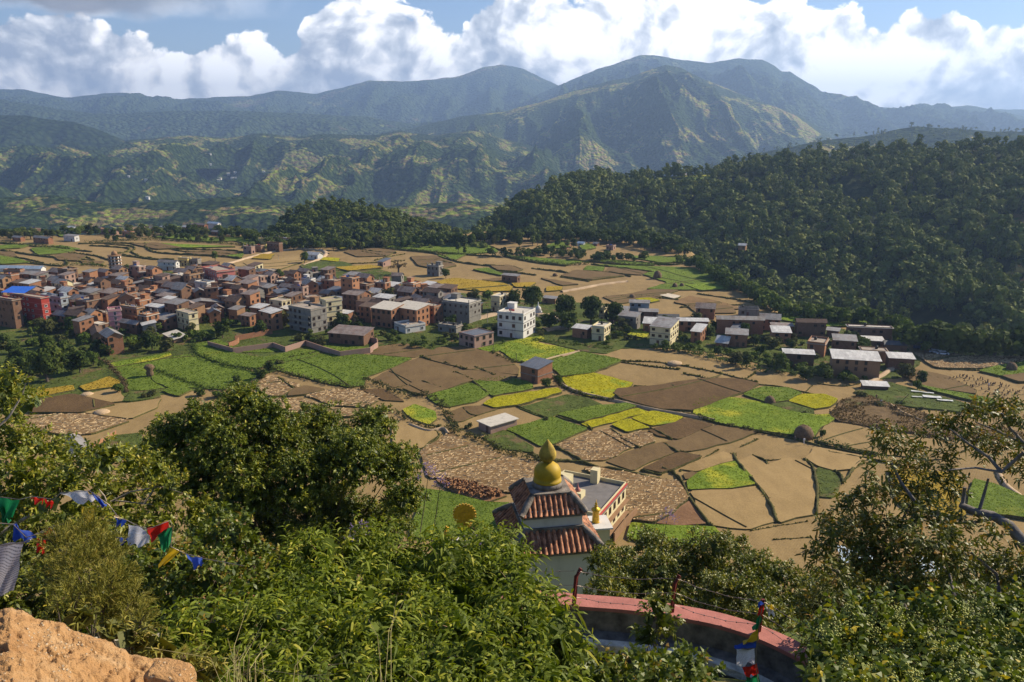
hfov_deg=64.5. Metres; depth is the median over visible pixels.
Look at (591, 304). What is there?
tree
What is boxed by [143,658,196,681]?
boulder
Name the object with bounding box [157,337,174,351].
tree
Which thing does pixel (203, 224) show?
house
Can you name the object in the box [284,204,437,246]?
wooded knoll
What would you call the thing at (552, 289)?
ripe rice field
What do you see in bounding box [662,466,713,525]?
field bank
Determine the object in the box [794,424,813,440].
haystack
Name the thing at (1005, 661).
berry bush
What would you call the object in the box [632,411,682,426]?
mustard field
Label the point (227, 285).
house
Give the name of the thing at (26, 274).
house
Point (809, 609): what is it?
thicket
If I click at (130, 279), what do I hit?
house
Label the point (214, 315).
house
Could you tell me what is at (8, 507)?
prayer flag string
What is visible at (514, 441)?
grass patch
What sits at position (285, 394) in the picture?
field bank
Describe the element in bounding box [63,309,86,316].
house
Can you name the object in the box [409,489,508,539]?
green field
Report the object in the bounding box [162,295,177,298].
house
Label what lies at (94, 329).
house
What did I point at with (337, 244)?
tree
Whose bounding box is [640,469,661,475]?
field bank
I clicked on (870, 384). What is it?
open shed
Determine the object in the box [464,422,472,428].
shrub
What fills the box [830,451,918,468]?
field bank
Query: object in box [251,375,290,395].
straw field
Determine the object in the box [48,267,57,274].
house
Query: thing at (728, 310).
ploughed field
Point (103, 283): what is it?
house
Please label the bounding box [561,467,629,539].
monastery
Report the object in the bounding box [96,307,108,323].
house
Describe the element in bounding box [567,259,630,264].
field bank
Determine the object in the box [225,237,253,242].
green field
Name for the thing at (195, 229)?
tree
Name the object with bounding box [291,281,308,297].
house
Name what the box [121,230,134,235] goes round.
house
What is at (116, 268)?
house
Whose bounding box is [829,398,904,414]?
hedge
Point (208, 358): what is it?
hedge
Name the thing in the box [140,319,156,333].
house
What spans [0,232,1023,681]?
ground
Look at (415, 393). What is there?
hedge
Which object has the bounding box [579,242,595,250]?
green field
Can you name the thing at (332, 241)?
tree
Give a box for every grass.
[0,242,988,539]
[2,263,962,495]
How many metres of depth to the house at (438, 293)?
371.91 m
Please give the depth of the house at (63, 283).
395.93 m
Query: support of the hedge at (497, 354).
on the ground at (768, 446)
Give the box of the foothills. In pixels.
[0,99,412,140]
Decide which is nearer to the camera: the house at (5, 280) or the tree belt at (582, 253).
the house at (5, 280)
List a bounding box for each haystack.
[81,392,93,395]
[93,409,109,414]
[144,364,154,376]
[653,270,661,278]
[667,360,681,365]
[764,395,775,403]
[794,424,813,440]
[1006,362,1017,369]
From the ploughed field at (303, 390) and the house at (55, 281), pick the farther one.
the house at (55, 281)
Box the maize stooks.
[441,476,501,499]
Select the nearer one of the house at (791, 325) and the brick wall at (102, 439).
the brick wall at (102, 439)
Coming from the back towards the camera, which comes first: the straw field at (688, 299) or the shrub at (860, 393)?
the straw field at (688, 299)
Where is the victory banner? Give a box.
[591,501,600,523]
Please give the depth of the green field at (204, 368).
278.35 m
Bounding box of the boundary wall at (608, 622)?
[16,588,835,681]
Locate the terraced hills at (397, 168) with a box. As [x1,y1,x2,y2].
[0,130,566,208]
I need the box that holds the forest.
[471,132,1023,355]
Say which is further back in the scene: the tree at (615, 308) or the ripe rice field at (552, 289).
the ripe rice field at (552, 289)
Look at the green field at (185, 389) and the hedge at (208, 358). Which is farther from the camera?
the hedge at (208, 358)
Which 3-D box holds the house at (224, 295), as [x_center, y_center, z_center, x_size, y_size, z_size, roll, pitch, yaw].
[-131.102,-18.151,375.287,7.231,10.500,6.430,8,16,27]
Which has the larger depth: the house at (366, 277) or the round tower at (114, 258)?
the round tower at (114, 258)
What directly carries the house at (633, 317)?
on the ground at (768, 446)
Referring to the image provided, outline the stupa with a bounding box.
[535,302,541,312]
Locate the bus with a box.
[913,341,929,349]
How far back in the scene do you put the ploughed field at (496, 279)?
453.04 m
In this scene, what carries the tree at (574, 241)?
on the ground at (768, 446)
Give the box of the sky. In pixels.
[0,0,1023,109]
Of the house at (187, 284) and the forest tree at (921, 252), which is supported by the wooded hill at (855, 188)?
the forest tree at (921, 252)
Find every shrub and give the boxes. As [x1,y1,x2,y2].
[0,341,7,347]
[25,338,38,345]
[42,341,53,347]
[53,334,65,338]
[63,597,229,681]
[68,329,74,337]
[91,345,102,354]
[118,586,293,681]
[126,336,138,342]
[140,389,156,397]
[186,329,197,334]
[194,388,205,396]
[202,315,208,321]
[211,391,224,396]
[225,589,414,681]
[227,522,360,679]
[228,319,238,325]
[231,375,240,381]
[294,333,303,339]
[306,510,477,668]
[336,587,522,681]
[342,320,352,324]
[384,333,394,340]
[399,518,599,673]
[441,332,449,336]
[450,332,457,338]
[452,516,534,619]
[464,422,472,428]
[470,598,600,681]
[491,323,497,330]
[537,330,544,334]
[555,638,727,681]
[611,330,623,336]
[626,583,684,651]
[628,334,636,339]
[678,334,688,341]
[762,352,770,357]
[776,336,782,343]
[819,429,825,435]
[855,391,867,396]
[872,401,883,406]
[912,379,921,389]
[914,406,924,410]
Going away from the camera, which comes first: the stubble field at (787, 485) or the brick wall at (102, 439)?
the stubble field at (787, 485)
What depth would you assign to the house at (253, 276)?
407.86 m
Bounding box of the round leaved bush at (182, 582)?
[106,499,283,659]
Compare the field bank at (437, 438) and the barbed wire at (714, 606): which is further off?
the field bank at (437, 438)
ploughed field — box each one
[0,251,16,257]
[28,394,114,413]
[54,253,86,261]
[80,260,104,264]
[132,242,180,249]
[185,250,241,256]
[287,385,324,397]
[344,248,395,256]
[363,389,403,401]
[370,343,430,357]
[373,358,463,387]
[398,370,516,395]
[410,255,455,268]
[422,347,518,375]
[444,405,496,422]
[482,277,509,282]
[491,264,522,271]
[541,277,577,285]
[561,270,624,280]
[603,289,677,303]
[606,267,647,275]
[607,442,675,470]
[614,378,758,411]
[643,452,700,473]
[648,418,712,439]
[665,425,757,451]
[683,471,695,479]
[685,303,735,313]
[897,369,976,394]
[1002,373,1023,383]
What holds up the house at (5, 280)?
on the ground at (768, 446)
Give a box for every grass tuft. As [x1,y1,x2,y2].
[147,599,333,681]
[293,623,355,681]
[365,587,417,681]
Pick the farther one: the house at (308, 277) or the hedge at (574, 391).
the house at (308, 277)
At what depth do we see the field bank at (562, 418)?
232.07 m
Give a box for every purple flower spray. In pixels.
[343,519,369,543]
[417,461,442,534]
[431,474,449,541]
[658,506,676,550]
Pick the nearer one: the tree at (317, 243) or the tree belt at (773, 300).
the tree belt at (773, 300)
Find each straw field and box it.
[23,413,128,435]
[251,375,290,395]
[272,398,361,417]
[280,377,300,387]
[306,389,378,407]
[419,434,538,493]
[556,429,634,461]
[584,466,687,523]
[621,431,654,446]
[674,296,738,309]
[915,353,1023,369]
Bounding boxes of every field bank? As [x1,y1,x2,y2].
[0,242,90,251]
[0,249,66,262]
[1,254,42,262]
[75,252,107,259]
[79,242,147,244]
[89,244,151,257]
[96,242,242,252]
[105,243,139,255]
[122,253,173,259]
[144,245,240,258]
[171,248,232,254]
[250,382,291,397]
[349,247,395,253]
[349,260,403,263]
[363,246,500,266]
[410,248,500,257]
[420,426,439,447]
[499,271,535,275]
[503,254,565,266]
[531,268,567,272]
[541,458,658,477]
[554,444,581,459]
[555,416,591,430]
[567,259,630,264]
[590,270,630,276]
[593,263,652,271]
[613,392,874,456]
[621,362,677,369]
[625,361,755,381]
[633,384,812,393]
[638,261,685,264]
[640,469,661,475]
[649,427,671,439]
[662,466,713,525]
[679,304,766,309]
[698,293,761,306]
[733,453,777,522]
[740,439,756,447]
[751,521,805,530]
[753,455,767,463]
[803,458,818,514]
[817,383,859,386]
[819,441,878,453]
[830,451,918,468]
[834,469,843,483]
[843,467,854,481]
[941,368,979,370]
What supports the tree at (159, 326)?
on the grass patch at (78, 378)
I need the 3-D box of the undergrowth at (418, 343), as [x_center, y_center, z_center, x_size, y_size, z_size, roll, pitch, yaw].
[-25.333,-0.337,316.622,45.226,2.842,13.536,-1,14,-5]
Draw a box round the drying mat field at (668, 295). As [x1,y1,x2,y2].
[661,293,680,298]
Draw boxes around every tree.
[0,333,10,342]
[0,361,232,559]
[4,341,18,351]
[5,231,13,239]
[7,346,27,358]
[13,231,23,235]
[25,230,33,238]
[26,344,63,381]
[27,326,33,337]
[31,317,44,326]
[32,230,40,236]
[34,318,54,334]
[38,334,54,346]
[48,229,55,236]
[49,321,59,332]
[55,339,72,350]
[59,225,67,232]
[63,316,77,329]
[66,350,89,372]
[73,228,80,234]
[76,331,90,344]
[84,223,93,230]
[85,351,99,364]
[93,228,100,233]
[109,228,115,235]
[111,383,123,391]
[112,235,118,240]
[124,224,132,230]
[128,232,136,239]
[135,229,143,236]
[135,381,431,580]
[140,326,155,337]
[142,331,158,349]
[156,323,163,331]
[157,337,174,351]
[179,232,186,238]
[184,234,191,239]
[185,322,195,331]
[190,227,199,232]
[195,233,201,240]
[196,329,214,339]
[199,227,208,235]
[211,251,217,260]
[212,319,230,337]
[219,234,224,241]
[244,231,252,239]
[252,319,267,331]
[255,369,265,378]
[264,361,273,372]
[275,237,283,244]
[276,268,283,276]
[282,310,288,324]
[288,236,298,249]
[297,236,305,249]
[300,251,307,262]
[307,329,313,336]
[308,237,315,246]
[314,240,320,248]
[314,334,325,344]
[317,237,325,246]
[329,238,334,249]
[334,238,341,248]
[335,312,349,323]
[346,239,355,249]
[353,321,362,325]
[363,235,372,245]
[374,234,382,246]
[381,240,387,246]
[382,287,394,294]
[388,260,407,271]
[412,235,419,242]
[422,231,428,239]
[441,268,449,275]
[443,314,456,321]
[449,236,455,243]
[455,242,460,251]
[466,288,479,298]
[468,234,475,242]
[482,290,492,299]
[490,235,495,243]
[492,233,499,241]
[506,289,520,303]
[509,231,515,242]
[511,228,521,238]
[516,237,522,246]
[521,285,543,306]
[523,228,532,240]
[530,235,535,245]
[535,234,540,244]
[538,312,559,327]
[539,231,547,239]
[540,378,550,386]
[541,239,546,246]
[545,231,553,241]
[554,234,560,244]
[554,294,575,315]
[554,375,562,384]
[557,310,577,330]
[559,225,570,240]
[571,238,577,246]
[577,232,585,240]
[580,295,602,324]
[584,228,594,241]
[592,318,607,323]
[593,234,598,241]
[602,229,611,242]
[603,301,623,323]
[617,252,623,259]
[617,317,630,326]
[622,324,632,332]
[628,229,637,244]
[636,236,645,245]
[639,238,649,249]
[647,242,656,250]
[653,240,660,249]
[673,244,683,254]
[690,312,702,317]
[706,326,715,337]
[709,320,716,329]
[713,345,723,355]
[727,351,742,364]
[741,323,749,332]
[743,351,750,364]
[747,334,760,344]
[753,345,766,355]
[764,336,779,347]
[774,352,786,370]
[779,249,794,263]
[785,338,796,347]
[791,337,797,347]
[794,264,799,276]
[794,388,1023,630]
[798,366,816,379]
[807,239,822,246]
[816,364,833,380]
[820,236,832,250]
[844,330,859,335]
[846,315,857,323]
[853,312,863,322]
[856,341,867,349]
[858,337,871,346]
[865,316,876,324]
[870,274,887,284]
[876,319,884,324]
[877,306,886,319]
[886,297,893,313]
[890,298,897,313]
[896,363,915,378]
[904,288,919,299]
[907,244,927,256]
[916,370,928,381]
[920,341,931,352]
[936,331,959,351]
[961,316,978,328]
[978,304,1001,321]
[994,329,1010,355]
[1003,348,1013,354]
[1016,250,1023,265]
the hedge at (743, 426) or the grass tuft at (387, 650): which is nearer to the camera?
the grass tuft at (387, 650)
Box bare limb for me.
[823,413,1023,608]
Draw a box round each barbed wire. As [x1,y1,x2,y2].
[577,571,673,579]
[577,597,669,605]
[580,586,660,593]
[675,605,754,624]
[676,578,759,601]
[676,593,754,613]
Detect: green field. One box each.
[0,244,31,249]
[0,255,29,264]
[30,245,79,254]
[111,353,171,367]
[113,354,256,390]
[144,242,234,248]
[151,370,211,389]
[155,235,232,241]
[163,383,191,396]
[192,339,320,368]
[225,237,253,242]
[227,253,243,258]
[243,347,279,352]
[274,353,411,387]
[321,345,375,350]
[388,242,497,253]
[403,404,436,423]
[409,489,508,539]
[427,383,488,407]
[438,254,465,259]
[473,267,502,275]
[474,378,533,396]
[478,335,542,351]
[500,343,574,362]
[506,417,586,446]
[511,255,581,264]
[547,241,569,248]
[552,351,620,376]
[558,402,636,422]
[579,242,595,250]
[583,265,604,270]
[591,264,732,290]
[595,259,654,265]
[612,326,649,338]
[626,522,718,548]
[634,256,684,262]
[686,283,724,291]
[686,461,754,490]
[693,397,834,439]
[743,386,801,402]
[774,313,900,340]
[921,385,993,405]
[966,479,1023,520]
[979,361,1023,377]
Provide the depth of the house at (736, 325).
329.05 m
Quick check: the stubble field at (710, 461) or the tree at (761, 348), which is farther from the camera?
the tree at (761, 348)
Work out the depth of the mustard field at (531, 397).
249.97 m
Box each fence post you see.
[572,567,582,605]
[670,575,680,612]
[758,599,764,631]
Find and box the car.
[936,350,948,354]
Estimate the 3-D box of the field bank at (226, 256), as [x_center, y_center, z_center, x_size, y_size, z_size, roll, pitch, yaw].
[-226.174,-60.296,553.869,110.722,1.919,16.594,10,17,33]
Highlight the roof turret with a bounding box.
[588,515,612,595]
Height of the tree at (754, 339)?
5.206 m
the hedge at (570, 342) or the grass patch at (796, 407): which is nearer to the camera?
the grass patch at (796, 407)
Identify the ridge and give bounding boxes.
[704,126,1023,173]
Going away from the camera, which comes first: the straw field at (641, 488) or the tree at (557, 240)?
the straw field at (641, 488)
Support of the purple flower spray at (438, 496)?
on the ground at (768, 446)
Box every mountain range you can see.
[0,65,1023,123]
[408,55,1023,138]
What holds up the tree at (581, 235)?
on the ground at (768, 446)
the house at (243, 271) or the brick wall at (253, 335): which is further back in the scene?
the house at (243, 271)
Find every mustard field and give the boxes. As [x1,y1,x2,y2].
[320,257,339,261]
[483,387,561,408]
[562,372,632,398]
[581,408,647,428]
[612,418,648,432]
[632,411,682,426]
[635,297,659,302]
[788,394,837,409]
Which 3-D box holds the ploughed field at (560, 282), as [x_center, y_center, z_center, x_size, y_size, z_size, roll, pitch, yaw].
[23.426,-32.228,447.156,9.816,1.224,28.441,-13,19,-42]
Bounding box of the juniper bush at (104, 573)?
[22,506,166,654]
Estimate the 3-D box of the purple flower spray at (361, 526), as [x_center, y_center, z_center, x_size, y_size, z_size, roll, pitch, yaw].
[-3.287,4.773,17.755,0.794,1.868,0.444,3,15,12]
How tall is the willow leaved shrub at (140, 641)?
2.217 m
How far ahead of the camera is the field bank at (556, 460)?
201.22 m
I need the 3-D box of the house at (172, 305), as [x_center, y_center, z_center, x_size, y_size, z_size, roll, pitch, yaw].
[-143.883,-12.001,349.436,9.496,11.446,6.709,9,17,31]
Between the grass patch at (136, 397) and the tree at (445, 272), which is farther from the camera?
the tree at (445, 272)
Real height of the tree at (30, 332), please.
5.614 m
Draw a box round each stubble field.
[80,389,123,402]
[85,398,161,418]
[234,256,303,269]
[391,422,437,449]
[680,451,734,471]
[690,486,774,529]
[739,455,815,523]
[806,447,867,470]
[816,422,969,460]
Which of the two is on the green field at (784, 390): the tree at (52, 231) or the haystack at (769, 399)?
the haystack at (769, 399)
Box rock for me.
[0,607,196,681]
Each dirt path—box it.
[227,248,328,262]
[301,248,327,264]
[409,423,448,433]
[480,312,559,319]
[542,326,591,330]
[546,350,579,358]
[554,374,714,418]
[560,280,627,291]
[870,351,911,380]
[995,469,1021,494]
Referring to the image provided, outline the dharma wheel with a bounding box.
[453,503,476,529]
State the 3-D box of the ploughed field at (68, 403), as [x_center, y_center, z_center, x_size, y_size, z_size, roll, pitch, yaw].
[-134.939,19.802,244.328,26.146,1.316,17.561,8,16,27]
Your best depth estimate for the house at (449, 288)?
381.05 m
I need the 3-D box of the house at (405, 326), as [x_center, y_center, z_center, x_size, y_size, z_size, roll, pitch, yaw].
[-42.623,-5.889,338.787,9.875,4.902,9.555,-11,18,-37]
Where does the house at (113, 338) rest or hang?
on the ground at (768, 446)
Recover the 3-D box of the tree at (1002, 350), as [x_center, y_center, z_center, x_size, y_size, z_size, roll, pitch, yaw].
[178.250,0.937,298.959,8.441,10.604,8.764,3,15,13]
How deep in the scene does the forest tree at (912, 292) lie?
488.93 m
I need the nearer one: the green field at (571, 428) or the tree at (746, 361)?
the green field at (571, 428)
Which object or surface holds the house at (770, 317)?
on the ground at (768, 446)
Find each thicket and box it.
[0,501,199,647]
[582,523,736,606]
[694,528,840,636]
[786,555,1023,680]
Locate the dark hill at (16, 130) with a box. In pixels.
[0,115,226,169]
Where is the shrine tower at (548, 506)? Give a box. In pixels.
[492,439,605,594]
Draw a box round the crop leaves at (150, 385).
[0,233,1023,537]
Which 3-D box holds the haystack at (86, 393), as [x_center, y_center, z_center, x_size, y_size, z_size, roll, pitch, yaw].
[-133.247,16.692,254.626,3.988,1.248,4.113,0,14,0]
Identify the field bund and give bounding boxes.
[27,258,966,526]
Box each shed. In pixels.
[0,265,46,271]
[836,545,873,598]
[860,380,889,389]
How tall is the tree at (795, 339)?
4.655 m
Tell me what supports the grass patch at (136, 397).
on the ground at (768, 446)
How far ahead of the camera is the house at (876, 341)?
309.88 m
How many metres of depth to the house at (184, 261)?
502.56 m
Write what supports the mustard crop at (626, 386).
on the mustard field at (603, 422)
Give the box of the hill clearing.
[657,175,709,181]
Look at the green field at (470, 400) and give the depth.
252.68 m
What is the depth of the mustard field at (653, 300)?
397.90 m
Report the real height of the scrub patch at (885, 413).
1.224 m
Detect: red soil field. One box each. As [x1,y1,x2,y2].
[436,479,506,501]
[656,501,705,525]
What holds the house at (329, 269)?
on the ground at (768, 446)
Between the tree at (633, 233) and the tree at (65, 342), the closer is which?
the tree at (65, 342)
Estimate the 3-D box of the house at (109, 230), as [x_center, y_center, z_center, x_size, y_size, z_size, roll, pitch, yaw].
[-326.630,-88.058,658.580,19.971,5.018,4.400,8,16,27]
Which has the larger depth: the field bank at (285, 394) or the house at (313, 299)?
the house at (313, 299)
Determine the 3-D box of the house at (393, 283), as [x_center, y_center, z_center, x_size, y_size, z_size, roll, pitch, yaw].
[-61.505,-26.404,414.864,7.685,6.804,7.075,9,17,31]
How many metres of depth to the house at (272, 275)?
428.55 m
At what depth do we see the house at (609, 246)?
569.99 m
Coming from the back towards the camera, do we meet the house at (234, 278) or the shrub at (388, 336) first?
the house at (234, 278)
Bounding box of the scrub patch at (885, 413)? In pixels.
[830,395,1023,447]
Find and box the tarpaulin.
[2,286,34,292]
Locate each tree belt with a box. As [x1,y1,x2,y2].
[0,223,276,243]
[419,225,707,259]
[485,245,648,259]
[673,253,927,343]
[897,319,1023,355]
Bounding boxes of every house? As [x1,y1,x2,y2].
[0,275,11,287]
[0,287,9,295]
[0,295,24,328]
[2,268,24,272]
[4,272,19,280]
[8,293,51,323]
[11,278,28,285]
[12,235,24,241]
[19,271,28,277]
[19,279,41,286]
[22,271,38,277]
[26,285,45,292]
[28,290,42,294]
[30,271,48,282]
[33,235,53,243]
[36,276,46,286]
[40,291,68,312]
[44,286,55,293]
[46,275,60,285]
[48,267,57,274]
[50,278,73,286]
[51,310,64,325]
[55,281,73,293]
[57,266,78,281]
[58,271,75,282]
[58,286,78,294]
[59,432,92,456]
[63,234,79,241]
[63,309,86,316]
[68,294,88,306]
[68,304,84,310]
[72,315,93,336]
[75,293,101,308]
[77,284,87,290]
[78,287,101,295]
[81,269,97,277]
[82,276,94,284]
[84,308,102,320]
[85,284,99,287]
[89,324,101,341]
[92,277,110,289]
[94,320,108,329]
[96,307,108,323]
[97,268,111,276]
[97,327,124,354]
[98,287,122,297]
[100,229,118,234]
[101,294,119,309]
[107,306,121,329]
[108,272,128,280]
[111,265,127,272]
[111,279,120,287]
[115,275,133,283]
[115,280,134,290]
[117,288,136,297]
[117,292,135,304]
[118,318,141,333]
[119,301,143,320]
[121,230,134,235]
[129,261,145,281]
[130,286,145,293]
[132,280,143,286]
[135,293,150,308]
[137,270,145,276]
[137,284,150,289]
[137,308,160,330]
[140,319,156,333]
[142,274,155,285]
[142,285,157,296]
[144,303,164,313]
[145,265,159,276]
[151,298,170,303]
[153,273,169,280]
[153,288,171,297]
[154,279,170,288]
[154,290,178,298]
[157,259,179,269]
[159,312,177,330]
[160,281,174,289]
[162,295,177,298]
[162,329,186,342]
[163,298,188,313]
[169,272,185,281]
[170,275,180,281]
[171,284,191,299]
[172,282,192,299]
[173,267,192,272]
[175,308,198,329]
[177,256,192,265]
[183,271,199,282]
[185,265,198,270]
[187,278,206,287]
[188,302,205,322]
[189,257,201,264]
[191,287,204,298]
[191,298,225,311]
[192,222,207,227]
[193,277,214,288]
[194,268,203,278]
[201,260,219,265]
[201,265,234,285]
[202,281,218,298]
[205,306,221,318]
[206,307,220,322]
[207,221,220,227]
[210,230,219,234]
[210,303,224,317]
[216,274,227,285]
[218,289,234,301]
[221,281,240,293]
[222,262,235,274]
[223,275,241,281]
[223,295,245,314]
[228,305,245,319]
[229,284,246,293]
[235,289,246,295]
[237,266,255,277]
[238,279,257,288]
[240,289,260,309]
[240,312,256,326]
[242,274,258,285]
[243,243,254,253]
[247,262,262,268]
[247,285,264,302]
[250,303,269,319]
[253,244,265,251]
[255,274,267,282]
[256,268,267,271]
[258,237,267,244]
[258,306,282,330]
[261,283,277,301]
[263,271,279,283]
[266,293,282,303]
[267,241,282,251]
[269,297,290,306]
[272,287,289,297]
[274,277,285,285]
[278,283,293,292]
[280,305,288,313]
[282,291,302,303]
[284,276,298,283]
[286,269,301,280]
[287,302,327,332]
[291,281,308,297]
[297,267,312,277]
[297,295,319,302]
[300,274,315,280]
[301,278,318,294]
[302,294,320,300]
[307,251,322,259]
[312,266,320,281]
[315,281,322,291]
[318,289,335,296]
[319,296,342,326]
[320,266,335,276]
[320,273,340,288]
[328,286,340,295]
[340,274,359,295]
[341,290,363,314]
[342,309,352,323]
[343,271,360,275]
[352,288,370,296]
[355,297,374,315]
[356,273,375,281]
[359,281,374,290]
[359,302,377,322]
[368,287,384,296]
[369,298,382,302]
[370,300,403,327]
[373,277,390,289]
[373,293,395,301]
[377,258,390,266]
[391,272,404,283]
[391,281,401,289]
[393,284,399,297]
[393,296,412,301]
[394,319,425,333]
[397,286,418,296]
[399,300,430,325]
[402,276,420,286]
[410,293,424,300]
[413,297,431,302]
[415,283,427,295]
[420,299,442,322]
[421,281,436,285]
[421,287,443,298]
[424,294,434,299]
[426,261,443,276]
[427,283,443,288]
[431,296,442,302]
[437,319,462,332]
[438,283,457,292]
[442,292,481,323]
[458,328,493,347]
[476,413,518,433]
[491,292,507,310]
[497,301,534,338]
[501,273,520,282]
[520,356,552,383]
[542,295,557,303]
[571,323,591,338]
[577,241,585,245]
[591,321,611,340]
[599,305,607,319]
[606,243,615,249]
[609,306,629,321]
[618,310,641,328]
[629,299,649,311]
[638,308,658,321]
[642,316,656,332]
[649,316,679,344]
[656,314,679,317]
[676,317,709,330]
[690,323,707,342]
[695,302,715,319]
[715,315,764,334]
[715,335,730,347]
[725,328,748,347]
[730,323,740,327]
[738,243,746,249]
[738,305,759,315]
[759,313,781,329]
[770,322,794,333]
[770,325,791,342]
[782,348,815,366]
[794,318,827,336]
[806,335,829,356]
[826,326,840,335]
[829,349,881,378]
[831,333,857,349]
[845,323,893,339]
[858,346,888,362]
[860,335,883,346]
[882,340,908,351]
[885,351,915,369]
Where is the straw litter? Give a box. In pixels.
[21,352,1023,519]
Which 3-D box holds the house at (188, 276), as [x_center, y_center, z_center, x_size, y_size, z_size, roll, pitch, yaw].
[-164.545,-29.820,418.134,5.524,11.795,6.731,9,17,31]
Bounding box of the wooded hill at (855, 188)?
[504,151,1023,325]
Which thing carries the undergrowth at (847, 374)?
on the ground at (768, 446)
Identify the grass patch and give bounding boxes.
[0,269,919,414]
[94,433,141,459]
[122,391,160,402]
[300,260,354,270]
[483,430,533,452]
[519,394,601,417]
[541,340,621,353]
[771,402,813,413]
[816,467,840,498]
[854,382,976,413]
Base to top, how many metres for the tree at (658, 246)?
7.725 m
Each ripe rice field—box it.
[30,385,74,396]
[79,376,120,391]
[252,254,274,259]
[336,265,382,271]
[435,278,512,291]
[511,282,535,287]
[546,286,562,291]
[888,469,965,519]
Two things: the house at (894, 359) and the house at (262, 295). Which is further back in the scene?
the house at (262, 295)
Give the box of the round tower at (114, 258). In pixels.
[107,250,122,269]
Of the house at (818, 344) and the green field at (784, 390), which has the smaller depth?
the green field at (784, 390)
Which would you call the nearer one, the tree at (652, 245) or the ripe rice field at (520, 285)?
the ripe rice field at (520, 285)
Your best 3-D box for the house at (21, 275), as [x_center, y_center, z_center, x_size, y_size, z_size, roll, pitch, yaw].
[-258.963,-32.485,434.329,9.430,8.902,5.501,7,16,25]
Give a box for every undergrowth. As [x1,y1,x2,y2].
[0,334,135,375]
[23,311,220,347]
[389,335,504,346]
[654,339,867,382]
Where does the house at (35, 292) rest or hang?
on the ground at (768, 446)
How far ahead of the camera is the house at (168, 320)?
339.99 m
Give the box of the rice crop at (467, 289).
[33,254,963,514]
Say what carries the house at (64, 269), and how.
on the ground at (768, 446)
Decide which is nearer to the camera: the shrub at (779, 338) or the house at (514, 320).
the shrub at (779, 338)
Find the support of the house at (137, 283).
on the ground at (768, 446)
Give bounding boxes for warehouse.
[327,324,374,345]
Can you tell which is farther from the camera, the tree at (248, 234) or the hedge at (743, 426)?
the tree at (248, 234)
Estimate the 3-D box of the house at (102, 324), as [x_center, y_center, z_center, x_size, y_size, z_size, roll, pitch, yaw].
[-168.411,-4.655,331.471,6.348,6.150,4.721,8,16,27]
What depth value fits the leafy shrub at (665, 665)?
9.07 m
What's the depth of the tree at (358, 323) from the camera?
335.52 m
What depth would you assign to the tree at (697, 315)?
348.19 m
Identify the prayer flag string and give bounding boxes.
[0,490,117,524]
[0,523,55,553]
[0,539,30,595]
[115,517,243,569]
[734,601,774,681]
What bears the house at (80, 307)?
on the ground at (768, 446)
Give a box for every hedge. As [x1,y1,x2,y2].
[0,240,69,248]
[49,261,106,266]
[84,237,240,244]
[98,357,128,392]
[153,365,258,390]
[190,343,269,374]
[262,364,368,389]
[266,351,316,361]
[362,374,460,428]
[364,404,441,428]
[374,245,484,254]
[444,421,540,460]
[490,350,517,361]
[501,254,589,265]
[533,337,612,348]
[552,375,615,399]
[592,257,684,265]
[650,344,796,375]
[693,413,805,439]
[811,436,876,456]
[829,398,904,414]
[839,418,952,440]
[892,408,989,435]
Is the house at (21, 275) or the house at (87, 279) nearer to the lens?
the house at (87, 279)
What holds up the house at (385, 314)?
on the ground at (768, 446)
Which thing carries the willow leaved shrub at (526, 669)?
on the ground at (768, 446)
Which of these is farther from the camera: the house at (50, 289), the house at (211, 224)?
the house at (211, 224)
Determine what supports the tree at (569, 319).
on the ground at (768, 446)
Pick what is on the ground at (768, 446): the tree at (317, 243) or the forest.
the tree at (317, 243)
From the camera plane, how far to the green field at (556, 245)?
588.07 m
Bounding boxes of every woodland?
[240,195,487,248]
[699,122,1023,173]
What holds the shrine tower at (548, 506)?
on the ground at (768, 446)
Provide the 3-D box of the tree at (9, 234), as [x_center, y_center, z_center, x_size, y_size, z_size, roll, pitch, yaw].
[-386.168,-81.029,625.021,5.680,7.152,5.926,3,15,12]
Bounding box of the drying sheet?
[923,395,941,397]
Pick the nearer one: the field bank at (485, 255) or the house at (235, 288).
the house at (235, 288)
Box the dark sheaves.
[950,374,1023,399]
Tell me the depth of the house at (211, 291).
381.48 m
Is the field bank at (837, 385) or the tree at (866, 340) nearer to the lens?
the field bank at (837, 385)
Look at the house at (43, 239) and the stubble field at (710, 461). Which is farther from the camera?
the house at (43, 239)
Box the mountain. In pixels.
[404,65,835,176]
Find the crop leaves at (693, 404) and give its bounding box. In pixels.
[113,243,898,542]
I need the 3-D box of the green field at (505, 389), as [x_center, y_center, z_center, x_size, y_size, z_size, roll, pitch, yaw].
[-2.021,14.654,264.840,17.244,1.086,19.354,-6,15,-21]
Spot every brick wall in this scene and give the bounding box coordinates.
[92,430,115,446]
[207,340,339,355]
[228,337,238,345]
[234,329,272,339]
[340,337,377,355]
[613,507,636,541]
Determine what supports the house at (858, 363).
on the ground at (768, 446)
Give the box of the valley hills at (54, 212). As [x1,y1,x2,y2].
[0,195,503,235]
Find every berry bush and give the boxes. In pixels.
[793,585,916,681]
[847,581,990,681]
[940,575,1023,681]
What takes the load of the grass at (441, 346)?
on the grass patch at (78, 378)
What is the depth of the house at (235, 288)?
380.23 m
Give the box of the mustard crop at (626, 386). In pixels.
[327,248,835,430]
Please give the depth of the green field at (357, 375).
285.06 m
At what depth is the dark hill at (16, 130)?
3972.11 m

